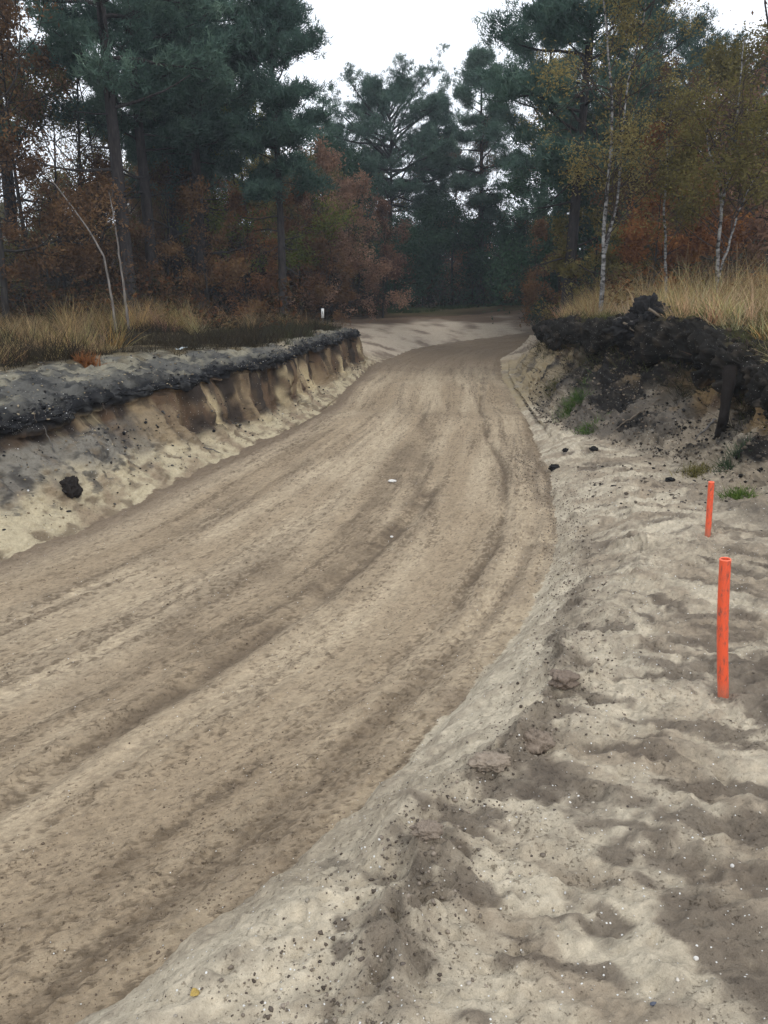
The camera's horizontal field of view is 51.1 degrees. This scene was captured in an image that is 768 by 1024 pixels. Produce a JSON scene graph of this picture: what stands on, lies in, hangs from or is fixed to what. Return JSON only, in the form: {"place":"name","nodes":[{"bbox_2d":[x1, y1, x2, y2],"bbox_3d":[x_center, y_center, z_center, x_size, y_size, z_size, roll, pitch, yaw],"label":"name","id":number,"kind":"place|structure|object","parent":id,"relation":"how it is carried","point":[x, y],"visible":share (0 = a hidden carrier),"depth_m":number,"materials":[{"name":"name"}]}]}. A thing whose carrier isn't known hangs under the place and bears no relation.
{"place":"outdoors","nodes":[
{"label":"outdoors","id":0,"kind":"place"},
{"bbox_2d":[0,332,554,1023],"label":"track","id":1,"kind":"structure","parent":0,"point":[220,528],"depth_m":5.87,"materials":[{"name":"sand"}]},
{"bbox_2d":[0,405,552,1022],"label":"soil crumbs","id":2,"kind":"object","parent":1,"relation":"on","point":[224,765],"visible":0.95,"depth_m":4.32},
{"bbox_2d":[0,308,556,561],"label":"cut bank","id":3,"kind":"structure","parent":0,"point":[267,382],"depth_m":11.66,"materials":[{"name":"sand"}]},
{"bbox_2d":[59,475,82,497],"bbox_3d":[-3.540,-0.258,9.089,0.256,0.367,0.197,17,27,-5],"label":"peat clod","id":4,"kind":"object","parent":3,"relation":"on","point":[71,487],"visible":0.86,"depth_m":9.02,"materials":[{"name":"soil"}]},
{"bbox_2d":[70,346,113,367],"bbox_3d":[-4.430,-2.282,11.952,0.623,0.338,0.704,0,16,0],"label":"fern","id":5,"kind":"object","parent":3,"relation":"on","point":[87,362],"visible":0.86,"depth_m":11.95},
{"bbox_2d":[0,297,345,370],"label":"heather","id":6,"kind":"object","parent":3,"relation":"on","point":[254,337],"visible":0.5,"depth_m":16.10,"materials":[{"name":"plant"}]},
{"bbox_2d":[0,330,358,536],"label":"soil crumbs","id":7,"kind":"object","parent":3,"relation":"on","point":[107,428],"visible":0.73,"depth_m":11.19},
{"bbox_2d":[0,328,362,465],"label":"peat crumbs","id":8,"kind":"object","parent":3,"relation":"on","point":[90,399],"visible":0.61,"depth_m":11.93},
{"bbox_2d":[195,309,346,346],"bbox_3d":[-2.710,-5.054,21.771,3.246,0.950,10.998,0,16,0],"label":"heather","id":9,"kind":"object","parent":3,"relation":"on","point":[306,334],"visible":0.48,"depth_m":20.25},
{"bbox_2d":[293,232,358,325],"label":"beech sapling","id":10,"kind":"object","parent":3,"relation":"on","point":[319,291],"visible":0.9,"depth_m":31.60,"materials":[{"name":"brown plant"}]},
{"bbox_2d":[312,163,417,321],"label":"beech tree","id":11,"kind":"object","parent":3,"relation":"on","point":[358,191],"visible":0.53,"depth_m":35.09,"materials":[{"name":"brown plant"}]},
{"bbox_2d":[0,297,586,368],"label":"heath ground","id":12,"kind":"structure","parent":0,"point":[462,311],"depth_m":41.18,"materials":[{"name":"soil"}]},
{"bbox_2d":[0,76,61,180],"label":"oak tree","id":13,"kind":"object","parent":12,"relation":"on","point":[17,152],"visible":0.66,"depth_m":23.56,"materials":[{"name":"brown plant"}]},
{"bbox_2d":[0,25,73,244],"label":"oak tree","id":14,"kind":"object","parent":12,"relation":"on","point":[14,191],"visible":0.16,"depth_m":28.05,"materials":[{"name":"brown plant"}]},
{"bbox_2d":[0,0,88,313],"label":"pine tree","id":15,"kind":"object","parent":12,"relation":"on","point":[9,206],"visible":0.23,"depth_m":28.87,"materials":[{"name":"plant"}]},
{"bbox_2d":[2,162,93,284],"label":"oak tree","id":16,"kind":"object","parent":12,"relation":"on","point":[62,176],"visible":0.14,"depth_m":41.80,"materials":[{"name":"brown plant"}]},
{"bbox_2d":[0,147,119,320],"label":"beech sapling","id":17,"kind":"object","parent":12,"relation":"on","point":[26,170],"visible":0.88,"depth_m":22.62,"materials":[{"name":"brown plant"}]},
{"bbox_2d":[0,0,131,323],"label":"oak tree","id":18,"kind":"object","parent":12,"relation":"on","point":[8,16],"visible":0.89,"depth_m":21.75,"materials":[{"name":"brown plant"}]},
{"bbox_2d":[0,22,140,316],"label":"oak tree","id":19,"kind":"object","parent":12,"relation":"on","point":[45,52],"visible":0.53,"depth_m":23.71,"materials":[{"name":"brown plant"}]},
{"bbox_2d":[0,59,140,316],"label":"oak tree","id":20,"kind":"object","parent":12,"relation":"on","point":[64,283],"visible":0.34,"depth_m":26.32,"materials":[{"name":"brown plant"}]},
{"bbox_2d":[22,2,129,315],"bbox_3d":[-9.203,-11.570,24.996,3.626,11.242,4.584,-5,17,-17],"label":"bare tree","id":21,"kind":"object","parent":12,"relation":"on","point":[80,151],"visible":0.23,"depth_m":24.43,"materials":[{"name":"brown plant"}]},
{"bbox_2d":[38,140,132,331],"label":"bare tree","id":22,"kind":"object","parent":12,"relation":"on","point":[68,201],"visible":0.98,"depth_m":18.83,"materials":[{"name":"grey plant"}]},
{"bbox_2d":[23,143,170,314],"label":"beech sapling","id":23,"kind":"object","parent":12,"relation":"on","point":[135,236],"visible":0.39,"depth_m":24.63,"materials":[{"name":"brown plant"}]},
{"bbox_2d":[30,5,171,316],"bbox_3d":[-8.966,-11.611,26.072,3.846,11.078,3.216,-6,17,-21],"label":"bare tree","id":24,"kind":"object","parent":12,"relation":"on","point":[85,87],"visible":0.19,"depth_m":26.33,"materials":[{"name":"brown plant"}]},
{"bbox_2d":[14,96,188,283],"bbox_3d":[-11.601,-12.954,33.966,5.512,9.567,6.952,5,17,16],"label":"oak tree","id":25,"kind":"object","parent":12,"relation":"on","point":[82,161],"visible":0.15,"depth_m":32.68,"materials":[{"name":"brown plant"}]},
{"bbox_2d":[97,164,138,329],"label":"bare tree","id":26,"kind":"object","parent":12,"relation":"on","point":[113,187],"visible":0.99,"depth_m":19.11,"materials":[{"name":"grey plant"}]},
{"bbox_2d":[13,0,239,316],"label":"pine tree","id":27,"kind":"object","parent":12,"relation":"on","point":[64,37],"visible":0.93,"depth_m":22.12,"materials":[{"name":"green plant"}]},
{"bbox_2d":[90,168,187,294],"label":"oak tree","id":28,"kind":"object","parent":12,"relation":"on","point":[135,209],"visible":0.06,"depth_m":39.04,"materials":[{"name":"brown plant"}]},
{"bbox_2d":[33,0,263,316],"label":"pine tree","id":29,"kind":"object","parent":12,"relation":"on","point":[179,134],"visible":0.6,"depth_m":24.00,"materials":[{"name":"green plant"}]},
{"bbox_2d":[81,1,232,306],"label":"pine tree","id":30,"kind":"object","parent":12,"relation":"on","point":[172,219],"visible":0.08,"depth_m":33.73,"materials":[{"name":"green plant"}]},
{"bbox_2d":[91,157,235,316],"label":"beech tree","id":31,"kind":"object","parent":12,"relation":"on","point":[180,207],"visible":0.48,"depth_m":29.91,"materials":[{"name":"brown plant"}]},
{"bbox_2d":[0,289,328,366],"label":"dry grass","id":32,"kind":"structure","parent":12,"relation":"on","point":[103,320],"depth_m":19.37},
{"bbox_2d":[80,0,262,308],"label":"pine tree","id":33,"kind":"object","parent":12,"relation":"on","point":[146,130],"visible":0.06,"depth_m":30.04,"materials":[{"name":"green plant"}]},
{"bbox_2d":[0,238,355,320],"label":"underwood","id":34,"kind":"object","parent":12,"relation":"on","point":[56,282],"visible":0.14,"depth_m":34.30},
{"bbox_2d":[127,181,240,284],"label":"oak tree","id":35,"kind":"object","parent":12,"relation":"on","point":[188,239],"visible":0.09,"depth_m":38.60,"materials":[{"name":"brown plant"}]},
{"bbox_2d":[0,269,384,332],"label":"undergrowth","id":36,"kind":"object","parent":12,"relation":"on","point":[78,289],"visible":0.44,"depth_m":24.12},
{"bbox_2d":[125,0,263,311],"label":"pine tree","id":37,"kind":"object","parent":12,"relation":"on","point":[207,176],"visible":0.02,"depth_m":34.89,"materials":[{"name":"green plant"}]},
{"bbox_2d":[121,0,280,319],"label":"pine tree","id":38,"kind":"object","parent":12,"relation":"on","point":[228,165],"visible":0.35,"depth_m":26.37,"materials":[{"name":"green plant"}]},
{"bbox_2d":[138,159,263,293],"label":"oak tree","id":39,"kind":"object","parent":12,"relation":"on","point":[234,242],"visible":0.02,"depth_m":41.03,"materials":[{"name":"brown plant"}]},
{"bbox_2d":[149,174,275,319],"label":"beech sapling","id":40,"kind":"object","parent":12,"relation":"on","point":[188,198],"visible":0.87,"depth_m":26.52,"materials":[{"name":"brown plant"}]},
{"bbox_2d":[208,182,290,317],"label":"beech sapling","id":41,"kind":"object","parent":12,"relation":"on","point":[266,283],"visible":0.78,"depth_m":28.57,"materials":[{"name":"brown plant"}]},
{"bbox_2d":[215,149,316,305],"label":"oak tree","id":42,"kind":"object","parent":12,"relation":"on","point":[256,204],"visible":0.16,"depth_m":38.86,"materials":[{"name":"brown plant"}]},
{"bbox_2d":[169,102,366,299],"bbox_3d":[-4.599,-12.187,31.532,6.870,9.455,5.447,-8,18,-26],"label":"oak tree","id":43,"kind":"object","parent":12,"relation":"on","point":[216,225],"visible":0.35,"depth_m":31.54,"materials":[{"name":"brown plant"}]},
{"bbox_2d":[205,0,340,318],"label":"pine tree","id":44,"kind":"object","parent":12,"relation":"on","point":[281,40],"visible":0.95,"depth_m":25.46,"materials":[{"name":"green plant"}]},
{"bbox_2d":[237,178,342,317],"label":"beech tree","id":45,"kind":"object","parent":12,"relation":"on","point":[291,199],"visible":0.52,"depth_m":31.93,"materials":[{"name":"brown plant"}]},
{"bbox_2d":[256,147,379,315],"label":"oak tree","id":46,"kind":"object","parent":12,"relation":"on","point":[329,195],"visible":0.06,"depth_m":38.42,"materials":[{"name":"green plant"}]},
{"bbox_2d":[253,127,400,321],"bbox_3d":[-2.596,-11.831,33.575,5.058,7.829,6.570,11,19,34],"label":"beech tree","id":47,"kind":"object","parent":12,"relation":"on","point":[326,161],"visible":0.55,"depth_m":33.59,"materials":[{"name":"brown plant"}]},
{"bbox_2d":[284,124,401,293],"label":"oak tree","id":48,"kind":"object","parent":12,"relation":"on","point":[350,162],"visible":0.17,"depth_m":43.78,"materials":[{"name":"brown plant"}]},
{"bbox_2d":[336,221,399,311],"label":"tree","id":49,"kind":"object","parent":12,"relation":"on","point":[376,251],"visible":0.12,"depth_m":43.71,"materials":[{"name":"green plant"}]},
{"bbox_2d":[339,192,415,317],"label":"beech tree","id":50,"kind":"object","parent":12,"relation":"on","point":[383,206],"visible":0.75,"depth_m":37.79,"materials":[{"name":"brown plant"}]},
{"bbox_2d":[343,137,421,303],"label":"oak tree","id":51,"kind":"object","parent":12,"relation":"on","point":[400,200],"visible":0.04,"depth_m":53.38,"materials":[{"name":"brown plant"}]},
{"bbox_2d":[357,206,435,312],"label":"evergreen bush","id":52,"kind":"object","parent":12,"relation":"on","point":[409,249],"visible":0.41,"depth_m":44.10,"materials":[{"name":"green plant"}]},
{"bbox_2d":[49,272,745,307],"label":"undergrowth","id":53,"kind":"object","parent":12,"relation":"on","point":[442,296],"visible":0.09,"depth_m":46.35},
{"bbox_2d":[313,41,500,305],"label":"pine tree","id":54,"kind":"object","parent":12,"relation":"on","point":[374,97],"visible":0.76,"depth_m":46.19,"materials":[{"name":"green plant"}]},
{"bbox_2d":[289,301,552,313],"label":"green grass","id":55,"kind":"structure","parent":12,"relation":"on","point":[392,311],"depth_m":44.22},
{"bbox_2d":[393,91,474,302],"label":"pine tree","id":56,"kind":"object","parent":12,"relation":"on","point":[444,115],"visible":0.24,"depth_m":51.80,"materials":[{"name":"green plant"}]},
{"bbox_2d":[397,193,495,306],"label":"evergreen bush","id":57,"kind":"object","parent":12,"relation":"on","point":[465,237],"visible":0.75,"depth_m":46.14,"materials":[{"name":"green plant"}]},
{"bbox_2d":[437,126,499,302],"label":"pine tree","id":58,"kind":"object","parent":12,"relation":"on","point":[486,162],"visible":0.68,"depth_m":45.89,"materials":[{"name":"green plant"}]},
{"bbox_2d":[426,42,529,303],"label":"pine tree","id":59,"kind":"object","parent":12,"relation":"on","point":[477,57],"visible":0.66,"depth_m":45.22,"materials":[{"name":"green plant"}]},
{"bbox_2d":[460,111,517,301],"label":"pine tree","id":60,"kind":"object","parent":12,"relation":"on","point":[487,174],"visible":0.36,"depth_m":46.90,"materials":[{"name":"green plant"}]},
{"bbox_2d":[451,180,531,303],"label":"evergreen bush","id":61,"kind":"object","parent":12,"relation":"on","point":[484,227],"visible":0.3,"depth_m":46.31,"materials":[{"name":"green plant"}]},
{"bbox_2d":[470,201,579,305],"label":"evergreen bush","id":62,"kind":"object","parent":12,"relation":"on","point":[516,230],"visible":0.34,"depth_m":44.23,"materials":[{"name":"green plant"}]},
{"bbox_2d":[480,0,602,259],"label":"pine tree","id":63,"kind":"object","parent":12,"relation":"on","point":[516,159],"visible":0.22,"depth_m":39.41,"materials":[{"name":"green plant"}]},
{"bbox_2d":[468,0,670,311],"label":"pine tree","id":64,"kind":"object","parent":12,"relation":"on","point":[561,22],"visible":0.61,"depth_m":23.75,"materials":[{"name":"green plant"}]},
{"bbox_2d":[578,226,767,301],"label":"underwood","id":65,"kind":"object","parent":12,"relation":"on","point":[711,273],"visible":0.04,"depth_m":37.92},
{"bbox_2d":[0,0,767,249],"label":"sky","id":66,"kind":"structure","parent":0,"point":[367,34],"materials":[{"name":"white"}]},
{"bbox_2d":[75,347,767,1023],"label":"sand mound","id":67,"kind":"object","parent":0,"point":[649,945],"visible":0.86,"depth_m":2.95,"materials":[{"name":"sand"}]},
{"bbox_2d":[183,454,649,1023],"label":"soil crumbs","id":68,"kind":"object","parent":67,"relation":"on","point":[231,966],"visible":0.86,"depth_m":2.91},
{"bbox_2d":[409,819,443,840],"bbox_3d":[0.148,1.093,2.764,0.121,0.073,0.084,0,16,0],"label":"sand clod","id":69,"kind":"object","parent":67,"relation":"on","point":[428,829],"visible":1,"depth_m":2.74,"materials":[{"name":"sand"}]},
{"bbox_2d":[114,390,767,1023],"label":"soil crumbs","id":70,"kind":"object","parent":67,"relation":"on","point":[542,854],"visible":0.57,"depth_m":2.96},
{"bbox_2d":[164,432,767,1023],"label":"pebbles","id":71,"kind":"object","parent":67,"relation":"on","point":[536,836],"visible":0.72,"depth_m":2.63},
{"bbox_2d":[466,751,511,772],"bbox_3d":[0.436,1.033,3.327,0.189,0.077,0.115,0,16,0],"label":"sand clod","id":72,"kind":"object","parent":67,"relation":"on","point":[490,761],"visible":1,"depth_m":3.30,"materials":[{"name":"sand"}]},
{"bbox_2d":[523,727,554,755],"bbox_3d":[0.652,1.011,3.526,0.172,0.133,0.149,-12,20,-35],"label":"sand clod","id":73,"kind":"object","parent":67,"relation":"on","point":[538,742],"visible":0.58,"depth_m":3.48,"materials":[{"name":"sand"}]},
{"bbox_2d":[548,669,579,689],"bbox_3d":[0.922,0.864,4.127,0.134,0.112,0.146,-13,21,-39],"label":"sand clod","id":74,"kind":"object","parent":67,"relation":"on","point":[564,679],"visible":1,"depth_m":4.10,"materials":[{"name":"sand"}]},
{"bbox_2d":[552,368,596,422],"bbox_3d":[3.355,-2.044,14.269,1.010,1.037,0.904,0,16,0],"label":"grass tuft","id":75,"kind":"object","parent":67,"relation":"on","point":[575,397],"visible":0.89,"depth_m":14.24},
{"bbox_2d":[668,460,719,479],"bbox_3d":[3.596,-0.506,9.275,0.489,0.216,0.586,-7,17,-22],"label":"grass tuft","id":76,"kind":"object","parent":67,"relation":"on","point":[694,470],"visible":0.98,"depth_m":9.25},
{"bbox_2d":[705,481,714,536],"bbox_3d":[2.768,-0.009,6.839,0.051,0.511,0.076,-10,19,-31],"label":"orange stake","id":77,"kind":"object","parent":67,"relation":"on","point":[709,509],"visible":0.96,"depth_m":6.82,"materials":[{"name":"plastic"}]},
{"bbox_2d":[717,557,730,697],"bbox_3d":[1.657,0.609,3.917,0.130,0.804,0.056,5,17,17],"label":"orange stake","id":78,"kind":"object","parent":67,"relation":"on","point":[723,597],"visible":0.88,"depth_m":3.88,"materials":[{"name":"plastic"}]},
{"bbox_2d":[705,430,753,476],"bbox_3d":[3.859,-0.662,8.926,0.562,0.564,0.538,-6,17,-19],"label":"grass tuft","id":79,"kind":"object","parent":67,"relation":"on","point":[727,463],"visible":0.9,"depth_m":8.95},
{"bbox_2d":[714,483,760,500],"bbox_3d":[3.512,-0.180,7.939,0.531,0.213,0.546,10,19,32],"label":"grass tuft","id":80,"kind":"object","parent":67,"relation":"on","point":[736,495],"visible":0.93,"depth_m":7.96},
{"bbox_2d":[516,316,767,488],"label":"peat bank","id":81,"kind":"structure","parent":0,"point":[706,351],"depth_m":12.51,"materials":[{"name":"soil"}]},
{"bbox_2d":[519,255,562,325],"bbox_3d":[7.875,-10.360,38.821,3.134,4.798,4.397,1,16,4],"label":"evergreen bush","id":82,"kind":"object","parent":81,"relation":"on","point":[553,284],"visible":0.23,"depth_m":38.01,"materials":[{"name":"green plant"}]},
{"bbox_2d":[503,214,584,327],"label":"beech sapling","id":83,"kind":"object","parent":81,"relation":"on","point":[529,290],"visible":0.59,"depth_m":31.68,"materials":[{"name":"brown plant"}]},
{"bbox_2d":[609,292,673,342],"bbox_3d":[4.356,-3.284,13.623,1.018,0.847,0.671,-5,17,-18],"label":"root stump","id":84,"kind":"object","parent":81,"relation":"on","point":[645,307],"visible":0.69,"depth_m":13.52,"materials":[{"name":"brown wood"}]},
{"bbox_2d":[521,295,767,442],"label":"heather","id":85,"kind":"object","parent":81,"relation":"on","point":[537,344],"visible":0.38,"depth_m":12.59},
{"bbox_2d":[523,315,767,497],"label":"peat crumbs","id":86,"kind":"object","parent":81,"relation":"on","point":[691,427],"visible":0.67,"depth_m":12.28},
{"bbox_2d":[526,351,767,530],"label":"peat crumbs","id":87,"kind":"object","parent":81,"relation":"on","point":[650,491],"visible":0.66,"depth_m":9.53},
{"bbox_2d":[538,303,767,430],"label":"green grass","id":88,"kind":"structure","parent":81,"relation":"on","point":[668,315],"depth_m":12.46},
{"bbox_2d":[545,313,762,369],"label":"peat crumbs","id":89,"kind":"object","parent":81,"relation":"on","point":[749,347],"visible":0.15,"depth_m":13.40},
{"bbox_2d":[545,236,767,362],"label":"dry grass","id":90,"kind":"structure","parent":81,"relation":"on","point":[736,299],"depth_m":16.09,"materials":[{"name":"plant"}]},
{"bbox_2d":[714,365,736,437],"bbox_3d":[4.359,-1.397,10.261,0.179,0.943,0.306,5,17,18],"label":"peat root","id":91,"kind":"object","parent":81,"relation":"hanging from","point":[728,380],"visible":0.97,"depth_m":10.12,"materials":[{"name":"wood"}]},
{"bbox_2d":[544,313,767,362],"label":"ground","id":92,"kind":"structure","parent":0,"point":[723,331],"depth_m":11.38,"materials":[{"name":"soil"}]},
{"bbox_2d":[478,107,657,323],"bbox_3d":[7.427,-12.890,35.599,7.901,10.427,8.359,-7,17,-23],"label":"oak tree","id":93,"kind":"object","parent":92,"relation":"on","point":[548,245],"visible":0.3,"depth_m":35.10,"materials":[{"name":"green plant"}]},
{"bbox_2d":[540,164,652,312],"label":"beech sapling","id":94,"kind":"object","parent":92,"relation":"on","point":[573,267],"visible":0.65,"depth_m":25.38,"materials":[{"name":"brown plant"}]},
{"bbox_2d":[507,0,730,314],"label":"birch tree","id":95,"kind":"object","parent":92,"relation":"on","point":[626,136],"visible":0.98,"depth_m":17.65,"materials":[{"name":"green plant"}]},
{"bbox_2d":[554,0,718,294],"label":"pine tree","id":96,"kind":"object","parent":92,"relation":"on","point":[703,20],"visible":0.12,"depth_m":30.80,"materials":[{"name":"green plant"}]},
{"bbox_2d":[585,108,727,296],"bbox_3d":[8.111,-8.598,23.420,3.405,5.738,5.184,-1,16,-4],"label":"beech sapling","id":97,"kind":"object","parent":92,"relation":"on","point":[692,246],"visible":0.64,"depth_m":23.27,"materials":[{"name":"brown plant"}]},
{"bbox_2d":[588,150,736,298],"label":"oak tree","id":98,"kind":"object","parent":92,"relation":"on","point":[654,253],"visible":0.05,"depth_m":38.88,"materials":[{"name":"brown plant"}]},
{"bbox_2d":[587,45,745,290],"bbox_3d":[11.583,-13.195,31.681,6.160,10.693,7.770,9,18,27],"label":"oak tree","id":99,"kind":"object","parent":92,"relation":"on","point":[624,192],"visible":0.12,"depth_m":30.58,"materials":[{"name":"green plant"}]},
{"bbox_2d":[641,66,729,301],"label":"birch tree","id":100,"kind":"object","parent":92,"relation":"on","point":[667,114],"visible":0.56,"depth_m":18.19,"materials":[{"name":"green plant"}]},
{"bbox_2d":[604,256,767,308],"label":"undergrowth","id":101,"kind":"object","parent":92,"relation":"on","point":[624,276],"visible":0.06,"depth_m":21.81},
{"bbox_2d":[611,92,767,292],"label":"beech sapling","id":102,"kind":"object","parent":92,"relation":"on","point":[681,236],"visible":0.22,"depth_m":24.16,"materials":[{"name":"brown plant"}]},
{"bbox_2d":[630,129,753,294],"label":"beech tree","id":103,"kind":"object","parent":92,"relation":"on","point":[670,224],"visible":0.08,"depth_m":28.48,"materials":[{"name":"brown plant"}]},
{"bbox_2d":[630,14,767,281],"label":"oak tree","id":104,"kind":"object","parent":92,"relation":"on","point":[717,50],"visible":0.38,"depth_m":25.60,"materials":[{"name":"green plant"}]},
{"bbox_2d":[641,4,767,277],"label":"pine tree","id":105,"kind":"object","parent":92,"relation":"on","point":[686,50],"visible":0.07,"depth_m":36.04,"materials":[{"name":"green plant"}]},
{"bbox_2d":[644,24,767,291],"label":"birch tree","id":106,"kind":"object","parent":92,"relation":"on","point":[731,167],"visible":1,"depth_m":16.32,"materials":[{"name":"green plant"}]},
{"bbox_2d":[683,0,767,279],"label":"oak tree","id":107,"kind":"object","parent":92,"relation":"on","point":[760,228],"visible":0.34,"depth_m":19.04,"materials":[{"name":"brown plant"}]},
{"bbox_2d":[707,115,767,282],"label":"beech tree","id":108,"kind":"object","parent":92,"relation":"on","point":[751,254],"visible":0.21,"depth_m":25.20,"materials":[{"name":"brown plant"}]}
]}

